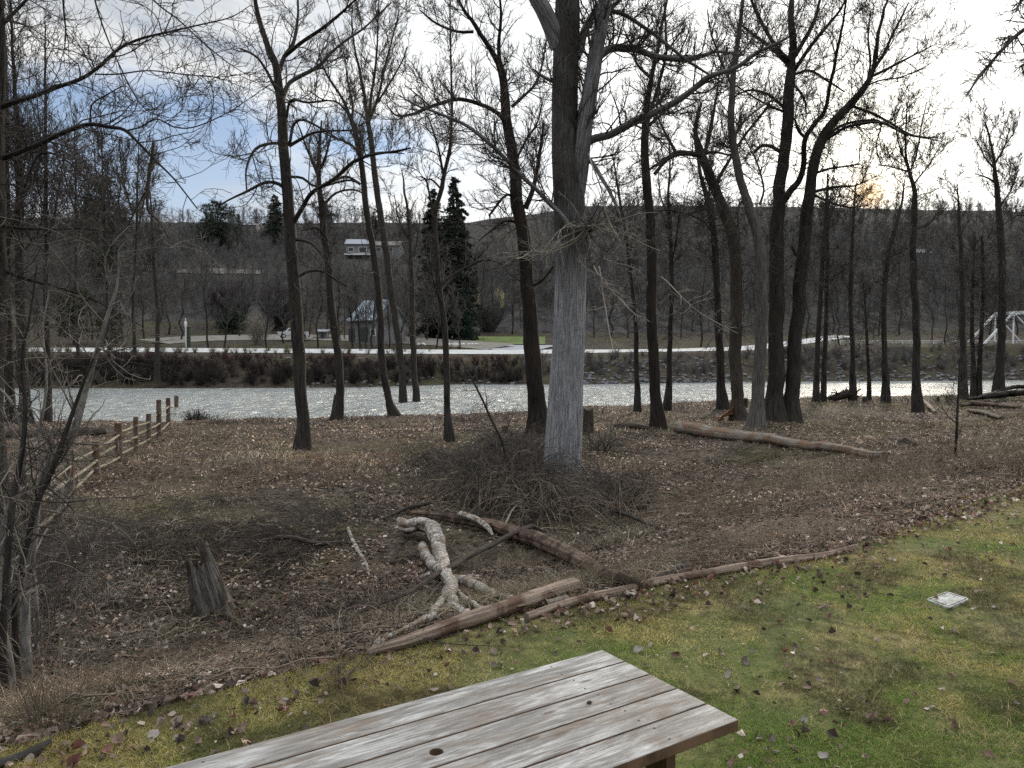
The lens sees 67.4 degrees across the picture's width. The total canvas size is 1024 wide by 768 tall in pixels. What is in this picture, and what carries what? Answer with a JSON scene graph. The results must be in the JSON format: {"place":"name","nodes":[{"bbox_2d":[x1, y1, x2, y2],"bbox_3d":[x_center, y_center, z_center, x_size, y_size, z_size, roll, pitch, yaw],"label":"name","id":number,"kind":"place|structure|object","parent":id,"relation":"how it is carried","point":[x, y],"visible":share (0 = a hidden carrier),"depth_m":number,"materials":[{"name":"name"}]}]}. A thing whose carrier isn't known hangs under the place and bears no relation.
{"place":"outdoors","nodes":[
{"label":"outdoors","id":0,"kind":"place"},
{"bbox_2d":[139,334,512,349],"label":"gravel drive","id":1,"kind":"structure","parent":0,"point":[480,345],"depth_m":133.25,"materials":[{"name":"grey gravel"}]},
{"bbox_2d":[0,483,1023,767],"bbox_3d":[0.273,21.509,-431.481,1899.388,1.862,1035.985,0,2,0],"label":"lawn","id":2,"kind":"structure","parent":0,"point":[796,611],"depth_m":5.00,"materials":[{"name":"plant"}]},
{"bbox_2d":[0,739,51,767],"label":"fallen branch","id":3,"kind":"object","parent":2,"relation":"on","point":[23,754],"visible":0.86,"depth_m":3.75,"materials":[{"name":"grey wood"}]},
{"bbox_2d":[166,650,737,767],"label":"picnic table","id":4,"kind":"object","parent":2,"relation":"on","point":[548,716],"visible":1,"depth_m":2.48,"materials":[{"name":"grey wood"}]},
{"bbox_2d":[34,498,1023,767],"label":"leaf fragments","id":5,"kind":"object","parent":2,"relation":"on","point":[832,732],"visible":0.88,"depth_m":4.66,"materials":[{"name":"brown plant"}]},
{"bbox_2d":[523,544,856,619],"bbox_3d":[1.764,1.685,6.788,3.978,0.107,0.212,-2,3,-31],"label":"landscape log","id":6,"kind":"object","parent":2,"relation":"on","point":[571,601],"visible":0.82,"depth_m":6.66,"materials":[{"name":"wood"}]},
{"bbox_2d":[927,592,967,608],"bbox_3d":[3.527,1.767,6.196,0.462,0.083,0.204,-2,3,-36],"label":"utility cover","id":7,"kind":"object","parent":2,"relation":"on","point":[950,597],"visible":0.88,"depth_m":6.15,"materials":[{"name":"concrete"}]},
{"bbox_2d":[943,0,1023,109],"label":"larch tree","id":8,"kind":"object","parent":2,"relation":"on","point":[1011,38],"visible":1,"depth_m":8.66,"materials":[{"name":"brown plant"}]},
{"bbox_2d":[0,389,1023,767],"bbox_3d":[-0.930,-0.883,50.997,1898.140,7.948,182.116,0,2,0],"label":"woodland floor","id":9,"kind":"structure","parent":0,"point":[616,459],"depth_m":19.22,"materials":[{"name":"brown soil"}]},
{"bbox_2d":[4,0,53,423],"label":"bare tree","id":10,"kind":"object","parent":9,"relation":"on","point":[9,391],"visible":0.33,"depth_m":37.72,"materials":[{"name":"brown plant"}]},
{"bbox_2d":[5,0,104,422],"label":"bare tree","id":11,"kind":"object","parent":9,"relation":"on","point":[47,414],"visible":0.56,"depth_m":37.57,"materials":[{"name":"brown plant"}]},
{"bbox_2d":[4,0,106,423],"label":"bare tree","id":12,"kind":"object","parent":9,"relation":"on","point":[21,253],"visible":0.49,"depth_m":36.91,"materials":[{"name":"brown plant"}]},
{"bbox_2d":[5,427,106,439],"bbox_3d":[-19.533,2.074,31.769,4.938,0.520,0.982,-1,3,-25],"label":"fallen log","id":13,"kind":"object","parent":9,"relation":"on","point":[100,430],"visible":0.37,"depth_m":31.80,"materials":[{"name":"brown wood"}]},
{"bbox_2d":[0,338,122,695],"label":"sapling","id":14,"kind":"object","parent":9,"relation":"on","point":[2,543],"visible":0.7,"depth_m":8.12,"materials":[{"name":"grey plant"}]},
{"bbox_2d":[0,583,133,738],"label":"upright shrub","id":15,"kind":"object","parent":9,"relation":"on","point":[40,716],"visible":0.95,"depth_m":4.05,"materials":[{"name":"brown plant"}]},
{"bbox_2d":[0,232,139,654],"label":"sapling","id":16,"kind":"object","parent":9,"relation":"on","point":[45,391],"visible":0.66,"depth_m":9.40,"materials":[{"name":"brown plant"}]},
{"bbox_2d":[0,219,163,701],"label":"sapling","id":17,"kind":"object","parent":9,"relation":"on","point":[6,568],"visible":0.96,"depth_m":7.86,"materials":[{"name":"brown plant"}]},
{"bbox_2d":[0,305,166,690],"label":"sapling","id":18,"kind":"object","parent":9,"relation":"on","point":[39,495],"visible":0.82,"depth_m":8.35,"materials":[{"name":"brown plant"}]},
{"bbox_2d":[0,461,170,673],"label":"foreground thicket","id":19,"kind":"object","parent":9,"relation":"on","point":[79,564],"visible":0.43,"depth_m":11.13,"materials":[{"name":"brown plant"}]},
{"bbox_2d":[7,544,189,675],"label":"foreground dry canes","id":20,"kind":"object","parent":9,"relation":"on","point":[83,606],"visible":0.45,"depth_m":10.71,"materials":[{"name":"brown plant"}]},
{"bbox_2d":[21,396,178,545],"bbox_3d":[-16.512,2.262,35.764,1.132,3.598,48.317,-1,3,-21],"label":"rail fence","id":21,"kind":"object","parent":9,"relation":"on","point":[96,453],"visible":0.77,"depth_m":23.79,"materials":[{"name":"brown wood"}]},
{"bbox_2d":[0,205,230,683],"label":"sapling","id":22,"kind":"object","parent":9,"relation":"on","point":[25,627],"visible":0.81,"depth_m":8.59,"materials":[{"name":"brown plant"}]},
{"bbox_2d":[0,0,347,551],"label":"bare tree","id":23,"kind":"object","parent":9,"relation":"on","point":[5,272],"visible":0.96,"depth_m":12.28,"materials":[{"name":"brown plant"}]},
{"bbox_2d":[16,490,400,583],"bbox_3d":[-6.020,2.729,14.925,6.457,0.884,7.185,1,3,24],"label":"brush","id":24,"kind":"object","parent":9,"relation":"on","point":[323,514],"visible":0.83,"depth_m":14.97,"materials":[{"name":"brown plant"}]},
{"bbox_2d":[185,539,236,619],"bbox_3d":[-4.343,2.827,11.174,0.802,1.196,0.692,0,2,0],"label":"stump","id":25,"kind":"object","parent":9,"relation":"on","point":[207,588],"visible":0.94,"depth_m":11.03,"materials":[{"name":"grey wood"}]},
{"bbox_2d":[61,513,499,705],"bbox_3d":[-2.732,2.362,10.744,5.489,2.278,12.281,-2,3,-36],"label":"brush","id":26,"kind":"object","parent":9,"relation":"on","point":[306,546],"visible":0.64,"depth_m":12.66,"materials":[{"name":"brown plant"}]},
{"bbox_2d":[200,0,415,451],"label":"bare tree","id":27,"kind":"object","parent":9,"relation":"on","point":[303,438],"visible":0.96,"depth_m":26.71,"materials":[{"name":"brown plant"}]},
{"bbox_2d":[283,81,365,420],"bbox_3d":[-9.593,-6.443,38.971,4.624,17.387,4.542,0,2,0],"label":"bare tree","id":28,"kind":"object","parent":9,"relation":"on","point":[321,208],"visible":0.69,"depth_m":39.06,"materials":[{"name":"brown plant"}]},
{"bbox_2d":[291,21,425,415],"bbox_3d":[-8.071,-8.804,41.243,7.506,21.847,6.137,0,2,0],"label":"bare tree","id":29,"kind":"object","parent":9,"relation":"on","point":[392,409],"visible":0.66,"depth_m":41.37,"materials":[{"name":"brown plant"}]},
{"bbox_2d":[314,0,421,402],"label":"bare tree","id":30,"kind":"object","parent":9,"relation":"on","point":[397,334],"visible":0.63,"depth_m":62.99,"materials":[{"name":"brown plant"}]},
{"bbox_2d":[79,493,683,651],"bbox_3d":[-1.208,2.570,12.237,10.128,1.878,10.410,-1,3,-29],"label":"dead stick tangle","id":31,"kind":"object","parent":9,"relation":"on","point":[206,620],"visible":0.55,"depth_m":12.03,"materials":[{"name":"brown wood"}]},
{"bbox_2d":[377,147,458,401],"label":"bare tree","id":32,"kind":"object","parent":9,"relation":"on","point":[409,235],"visible":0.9,"depth_m":64.42,"materials":[{"name":"brown plant"}]},
{"bbox_2d":[80,524,796,653],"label":"dry weed stalks","id":33,"kind":"object","parent":9,"relation":"on","point":[477,556],"visible":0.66,"depth_m":11.58,"materials":[{"name":"brown plant"}]},
{"bbox_2d":[337,524,542,639],"bbox_3d":[-1.170,2.418,10.587,2.541,1.812,10.301,0,3,10],"label":"fallen branch","id":34,"kind":"object","parent":9,"relation":"on","point":[454,565],"visible":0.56,"depth_m":11.62,"materials":[{"name":"wood"}]},
{"bbox_2d":[385,0,506,441],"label":"bare tree","id":35,"kind":"object","parent":9,"relation":"on","point":[448,421],"visible":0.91,"depth_m":28.94,"materials":[{"name":"brown plant"}]},
{"bbox_2d":[1,496,917,714],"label":"dry weed stalks","id":36,"kind":"object","parent":9,"relation":"on","point":[738,537],"visible":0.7,"depth_m":8.30,"materials":[{"name":"brown plant"}]},
{"bbox_2d":[358,0,589,436],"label":"bare tree","id":37,"kind":"object","parent":9,"relation":"on","point":[537,405],"visible":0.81,"depth_m":30.32,"materials":[{"name":"brown plant"}]},
{"bbox_2d":[367,578,580,655],"bbox_3d":[-0.176,1.713,5.713,2.040,0.158,0.185,-2,3,-45],"label":"landscape log","id":38,"kind":"object","parent":9,"relation":"on","point":[479,616],"visible":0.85,"depth_m":5.56,"materials":[{"name":"wood"}]},
{"bbox_2d":[446,358,517,462],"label":"sapling","id":39,"kind":"object","parent":9,"relation":"on","point":[487,411],"visible":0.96,"depth_m":18.99,"materials":[{"name":"brown plant"}]},
{"bbox_2d":[0,408,1023,741],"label":"fallen twigs","id":40,"kind":"object","parent":9,"relation":"on","point":[250,656],"depth_m":12.32,"materials":[{"name":"brown wood"}]},
{"bbox_2d":[411,510,646,591],"bbox_3d":[0.314,2.246,11.554,1.930,1.748,10.362,-1,3,-17],"label":"fallen log","id":41,"kind":"object","parent":9,"relation":"on","point":[553,547],"visible":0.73,"depth_m":13.23,"materials":[{"name":"wood"}]},
{"bbox_2d":[353,411,710,531],"bbox_3d":[0.164,1.800,21.712,9.226,2.353,14.349,0,2,0],"label":"brush tangle","id":42,"kind":"object","parent":9,"relation":"on","point":[520,445],"visible":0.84,"depth_m":18.36,"materials":[{"name":"brown plant"}]},
{"bbox_2d":[385,439,717,540],"bbox_3d":[0.433,2.290,17.943,8.327,1.977,6.548,1,3,21],"label":"pale brush","id":43,"kind":"object","parent":9,"relation":"on","point":[613,506],"visible":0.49,"depth_m":17.48,"materials":[{"name":"brown plant"}]},
{"bbox_2d":[193,390,966,426],"bbox_3d":[8.400,1.157,43.492,49.267,1.314,5.225,-1,3,-19],"label":"water edge brush","id":44,"kind":"object","parent":9,"relation":"on","point":[480,417],"visible":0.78,"depth_m":39.36,"materials":[{"name":"brown plant"}]},
{"bbox_2d":[355,0,812,484],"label":"cottonwood tree","id":45,"kind":"object","parent":9,"relation":"on","point":[573,138],"visible":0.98,"depth_m":18.92,"materials":[{"name":"grey plant"}]},
{"bbox_2d":[590,141,673,412],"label":"bare tree","id":46,"kind":"object","parent":9,"relation":"on","point":[637,407],"visible":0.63,"depth_m":42.08,"materials":[{"name":"brown plant"}]},
{"bbox_2d":[627,115,704,410],"bbox_3d":[8.545,-6.563,42.144,4.820,16.789,4.568,-1,3,-16],"label":"bare tree","id":47,"kind":"object","parent":9,"relation":"on","point":[667,400],"visible":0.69,"depth_m":42.12,"materials":[{"name":"brown plant"}]},
{"bbox_2d":[594,0,745,428],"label":"bare tree","id":48,"kind":"object","parent":9,"relation":"on","point":[657,419],"visible":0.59,"depth_m":32.31,"materials":[{"name":"brown plant"}]},
{"bbox_2d":[671,102,751,409],"bbox_3d":[10.668,-6.902,42.708,5.277,17.363,4.798,0,2,0],"label":"bare tree","id":49,"kind":"object","parent":9,"relation":"on","point":[722,401],"visible":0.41,"depth_m":42.33,"materials":[{"name":"brown plant"}]},
{"bbox_2d":[620,36,816,421],"bbox_3d":[9.841,-7.148,36.670,9.720,18.506,5.839,0,2,0],"label":"bare tree","id":50,"kind":"object","parent":9,"relation":"on","point":[737,404],"visible":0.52,"depth_m":36.15,"materials":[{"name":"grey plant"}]},
{"bbox_2d":[685,0,802,427],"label":"bare tree","id":51,"kind":"object","parent":9,"relation":"on","point":[756,417],"visible":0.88,"depth_m":33.00,"materials":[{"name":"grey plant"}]},
{"bbox_2d":[672,420,886,458],"bbox_3d":[8.852,1.893,25.730,1.673,0.719,11.327,-1,3,-16],"label":"fallen log","id":52,"kind":"object","parent":9,"relation":"on","point":[695,429],"visible":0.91,"depth_m":26.64,"materials":[{"name":"wood"}]},
{"bbox_2d":[710,0,892,422],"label":"bare tree","id":53,"kind":"object","parent":9,"relation":"on","point":[775,409],"visible":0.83,"depth_m":36.13,"materials":[{"name":"brown plant"}]},
{"bbox_2d":[784,172,866,402],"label":"bare tree","id":54,"kind":"object","parent":9,"relation":"on","point":[816,379],"visible":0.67,"depth_m":48.91,"materials":[{"name":"brown plant"}]},
{"bbox_2d":[791,159,865,401],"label":"bare tree","id":55,"kind":"object","parent":9,"relation":"on","point":[823,394],"visible":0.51,"depth_m":49.48,"materials":[{"name":"brown plant"}]},
{"bbox_2d":[814,164,903,400],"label":"bare tree","id":56,"kind":"object","parent":9,"relation":"on","point":[852,381],"visible":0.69,"depth_m":50.51,"materials":[{"name":"brown plant"}]},
{"bbox_2d":[841,271,903,400],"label":"bare tree","id":57,"kind":"object","parent":9,"relation":"on","point":[869,387],"visible":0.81,"depth_m":51.54,"materials":[{"name":"brown plant"}]},
{"bbox_2d":[768,0,980,422],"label":"bare tree","id":58,"kind":"object","parent":9,"relation":"on","point":[793,372],"visible":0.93,"depth_m":36.36,"materials":[{"name":"brown plant"}]},
{"bbox_2d":[828,158,932,402],"bbox_3d":[24.354,-6.782,50.657,6.563,16.659,5.036,0,2,0],"label":"bare tree","id":59,"kind":"object","parent":9,"relation":"on","point":[885,389],"visible":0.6,"depth_m":50.62,"materials":[{"name":"brown plant"}]},
{"bbox_2d":[861,76,978,412],"bbox_3d":[23.194,-8.020,44.123,6.154,20.032,5.755,0,2,0],"label":"bare tree","id":60,"kind":"object","parent":9,"relation":"on","point":[917,403],"visible":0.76,"depth_m":44.18,"materials":[{"name":"brown plant"}]},
{"bbox_2d":[925,335,983,456],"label":"sapling","id":61,"kind":"object","parent":9,"relation":"on","point":[957,407],"visible":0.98,"depth_m":16.53,"materials":[{"name":"brown plant"}]},
{"bbox_2d":[917,160,1014,399],"bbox_3d":[32.517,-7.364,55.910,7.648,17.690,5.371,-2,3,-34],"label":"bare tree","id":62,"kind":"object","parent":9,"relation":"on","point":[962,335],"visible":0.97,"depth_m":55.79,"materials":[{"name":"brown plant"}]},
{"bbox_2d":[934,212,1017,396],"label":"bare tree","id":63,"kind":"object","parent":9,"relation":"on","point":[973,389],"visible":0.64,"depth_m":58.84,"materials":[{"name":"brown plant"}]},
{"bbox_2d":[935,219,1020,395],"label":"bare tree","id":64,"kind":"object","parent":9,"relation":"on","point":[980,363],"visible":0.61,"depth_m":58.80,"materials":[{"name":"brown plant"}]},
{"bbox_2d":[947,95,1023,398],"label":"bare tree","id":65,"kind":"object","parent":9,"relation":"on","point":[998,382],"visible":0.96,"depth_m":57.02,"materials":[{"name":"brown plant"}]},
{"bbox_2d":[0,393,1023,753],"bbox_3d":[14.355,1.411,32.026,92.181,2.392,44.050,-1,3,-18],"label":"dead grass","id":66,"kind":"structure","parent":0,"point":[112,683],"depth_m":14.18,"materials":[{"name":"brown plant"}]},
{"bbox_2d":[4,320,1023,388],"bbox_3d":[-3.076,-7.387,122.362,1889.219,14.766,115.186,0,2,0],"label":"bank","id":67,"kind":"structure","parent":0,"point":[236,381],"depth_m":113.97,"materials":[{"name":"brown plant"}]},
{"bbox_2d":[49,286,97,344],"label":"bare tree","id":68,"kind":"object","parent":67,"relation":"on","point":[71,302],"visible":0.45,"depth_m":124.08,"materials":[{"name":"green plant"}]},
{"bbox_2d":[31,91,116,357],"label":"bare tree","id":69,"kind":"object","parent":67,"relation":"on","point":[77,250],"visible":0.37,"depth_m":94.12,"materials":[{"name":"brown plant"}]},
{"bbox_2d":[67,83,156,348],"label":"bare tree","id":70,"kind":"object","parent":67,"relation":"on","point":[105,239],"visible":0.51,"depth_m":95.02,"materials":[{"name":"brown plant"}]},
{"bbox_2d":[82,109,183,354],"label":"bare tree","id":71,"kind":"object","parent":67,"relation":"on","point":[132,208],"visible":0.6,"depth_m":96.32,"materials":[{"name":"brown plant"}]},
{"bbox_2d":[98,154,197,382],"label":"bare tree","id":72,"kind":"object","parent":67,"relation":"on","point":[156,377],"visible":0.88,"depth_m":87.36,"materials":[{"name":"brown plant"}]},
{"bbox_2d":[167,260,200,338],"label":"bare tree","id":73,"kind":"object","parent":67,"relation":"on","point":[183,274],"visible":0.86,"depth_m":133.07,"materials":[{"name":"brown plant"}]},
{"bbox_2d":[188,234,218,347],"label":"bare tree","id":74,"kind":"object","parent":67,"relation":"on","point":[205,304],"visible":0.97,"depth_m":116.86,"materials":[{"name":"brown plant"}]},
{"bbox_2d":[208,261,245,347],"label":"bare tree","id":75,"kind":"object","parent":67,"relation":"on","point":[230,311],"visible":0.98,"depth_m":119.94,"materials":[{"name":"brown plant"}]},
{"bbox_2d":[200,274,255,328],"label":"shrub","id":76,"kind":"object","parent":67,"relation":"on","point":[213,298],"visible":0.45,"depth_m":155.93,"materials":[{"name":"plant"}]},
{"bbox_2d":[213,306,251,334],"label":"shrub","id":77,"kind":"object","parent":67,"relation":"on","point":[234,321],"visible":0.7,"depth_m":149.02,"materials":[{"name":"green plant"}]},
{"bbox_2d":[15,344,462,354],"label":"olive bank brush","id":78,"kind":"object","parent":67,"relation":"on","point":[287,350],"visible":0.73,"depth_m":106.17,"materials":[{"name":"green plant"}]},
{"bbox_2d":[237,305,273,344],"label":"shrub","id":79,"kind":"object","parent":67,"relation":"on","point":[258,330],"visible":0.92,"depth_m":125.28,"materials":[{"name":"beige plant"}]},
{"bbox_2d":[4,347,524,386],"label":"dark bank brush","id":80,"kind":"object","parent":67,"relation":"on","point":[202,375],"visible":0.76,"depth_m":91.27,"materials":[{"name":"brown plant"}]},
{"bbox_2d":[247,263,282,347],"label":"bare tree","id":81,"kind":"object","parent":67,"relation":"on","point":[267,327],"visible":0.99,"depth_m":120.02,"materials":[{"name":"brown plant"}]},
{"bbox_2d":[254,277,289,330],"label":"shrub","id":82,"kind":"object","parent":67,"relation":"on","point":[277,322],"visible":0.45,"depth_m":154.05,"materials":[{"name":"plant"}]},
{"bbox_2d":[31,350,522,368],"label":"red bank brush","id":83,"kind":"object","parent":67,"relation":"on","point":[227,357],"visible":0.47,"depth_m":95.17,"materials":[{"name":"brown plant"}]},
{"bbox_2d":[336,256,361,348],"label":"bare tree","id":84,"kind":"object","parent":67,"relation":"on","point":[349,304],"visible":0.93,"depth_m":119.09,"materials":[{"name":"grey plant"}]},
{"bbox_2d":[347,299,408,344],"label":"barn","id":85,"kind":"structure","parent":67,"relation":"on","point":[363,331],"depth_m":129.31,"materials":[{"name":"wood"}]},
{"bbox_2d":[405,188,451,338],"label":"conifer tree","id":86,"kind":"object","parent":67,"relation":"on","point":[422,329],"visible":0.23,"depth_m":141.39,"materials":[{"name":"green plant"}]},
{"bbox_2d":[27,335,849,353],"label":"trail","id":87,"kind":"object","parent":67,"relation":"on","point":[425,351],"visible":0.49,"depth_m":109.68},
{"bbox_2d":[420,215,468,336],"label":"conifer tree","id":88,"kind":"object","parent":67,"relation":"on","point":[445,228],"visible":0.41,"depth_m":137.02,"materials":[{"name":"green plant"}]},
{"bbox_2d":[428,176,483,339],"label":"conifer tree","id":89,"kind":"object","parent":67,"relation":"on","point":[453,191],"visible":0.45,"depth_m":137.95,"materials":[{"name":"green plant"}]},
{"bbox_2d":[450,288,477,340],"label":"conifer tree","id":90,"kind":"object","parent":67,"relation":"on","point":[463,320],"visible":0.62,"depth_m":133.10,"materials":[{"name":"green plant"}]},
{"bbox_2d":[286,352,1023,387],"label":"riprap","id":91,"kind":"object","parent":67,"relation":"on","point":[617,376],"visible":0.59,"depth_m":106.00,"materials":[{"name":"grey stone"}]},
{"bbox_2d":[682,241,728,346],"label":"bare tree","id":92,"kind":"object","parent":67,"relation":"on","point":[698,299],"visible":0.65,"depth_m":124.42,"materials":[{"name":"brown plant"}]},
{"bbox_2d":[520,342,1023,376],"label":"grey bank brush","id":93,"kind":"object","parent":67,"relation":"on","point":[903,355],"visible":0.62,"depth_m":111.53,"materials":[{"name":"grey plant"}]},
{"bbox_2d":[829,311,1023,344],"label":"truss bridge","id":94,"kind":"structure","parent":67,"relation":"on","point":[995,332],"depth_m":125.73,"materials":[{"name":"metal"}]},
{"bbox_2d":[4,380,1023,421],"bbox_3d":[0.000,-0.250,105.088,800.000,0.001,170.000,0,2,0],"label":"river","id":95,"kind":"structure","parent":0,"point":[126,404],"depth_m":70.66,"materials":[{"name":"grey liquid"}]},
{"bbox_2d":[4,0,1023,222],"label":"sky","id":96,"kind":"structure","parent":0,"point":[988,27],"materials":[{"name":"white"}]},
{"bbox_2d":[11,206,1023,333],"bbox_3d":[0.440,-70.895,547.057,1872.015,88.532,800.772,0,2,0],"label":"hillside","id":97,"kind":"structure","parent":0,"point":[476,231],"depth_m":233.59,"materials":[{"name":"grey plant"}]},
{"bbox_2d":[71,174,134,297],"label":"conifer tree","id":98,"kind":"object","parent":97,"relation":"on","point":[112,253],"visible":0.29,"depth_m":197.84,"materials":[{"name":"green plant"}]},
{"bbox_2d":[190,200,244,250],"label":"conifer tree","id":99,"kind":"object","parent":97,"relation":"on","point":[209,223],"visible":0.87,"depth_m":266.54,"materials":[{"name":"green plant"}]},
{"bbox_2d":[11,199,474,321],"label":"hillside woods","id":100,"kind":"object","parent":97,"relation":"on","point":[247,239],"visible":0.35,"depth_m":235.17,"materials":[{"name":"grey plant"}]},
{"bbox_2d":[260,194,284,244],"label":"conifer tree","id":101,"kind":"object","parent":97,"relation":"on","point":[273,224],"visible":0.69,"depth_m":276.81,"materials":[{"name":"green plant"}]},
{"bbox_2d":[344,236,370,258],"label":"house","id":102,"kind":"structure","parent":97,"relation":"on","point":[354,246],"depth_m":255.80,"materials":[{"name":"white paint"}]},
{"bbox_2d":[472,293,508,331],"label":"shrub","id":103,"kind":"object","parent":97,"relation":"on","point":[489,319],"visible":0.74,"depth_m":165.90,"materials":[{"name":"plant"}]},
{"bbox_2d":[471,227,1023,330],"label":"hillside woods","id":104,"kind":"object","parent":97,"relation":"on","point":[550,293],"visible":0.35,"depth_m":218.09,"materials":[{"name":"plant"}]},
{"bbox_2d":[535,187,1023,257],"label":"ridge woods","id":105,"kind":"object","parent":97,"relation":"on","point":[796,229],"visible":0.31,"depth_m":361.63,"materials":[{"name":"grey plant"}]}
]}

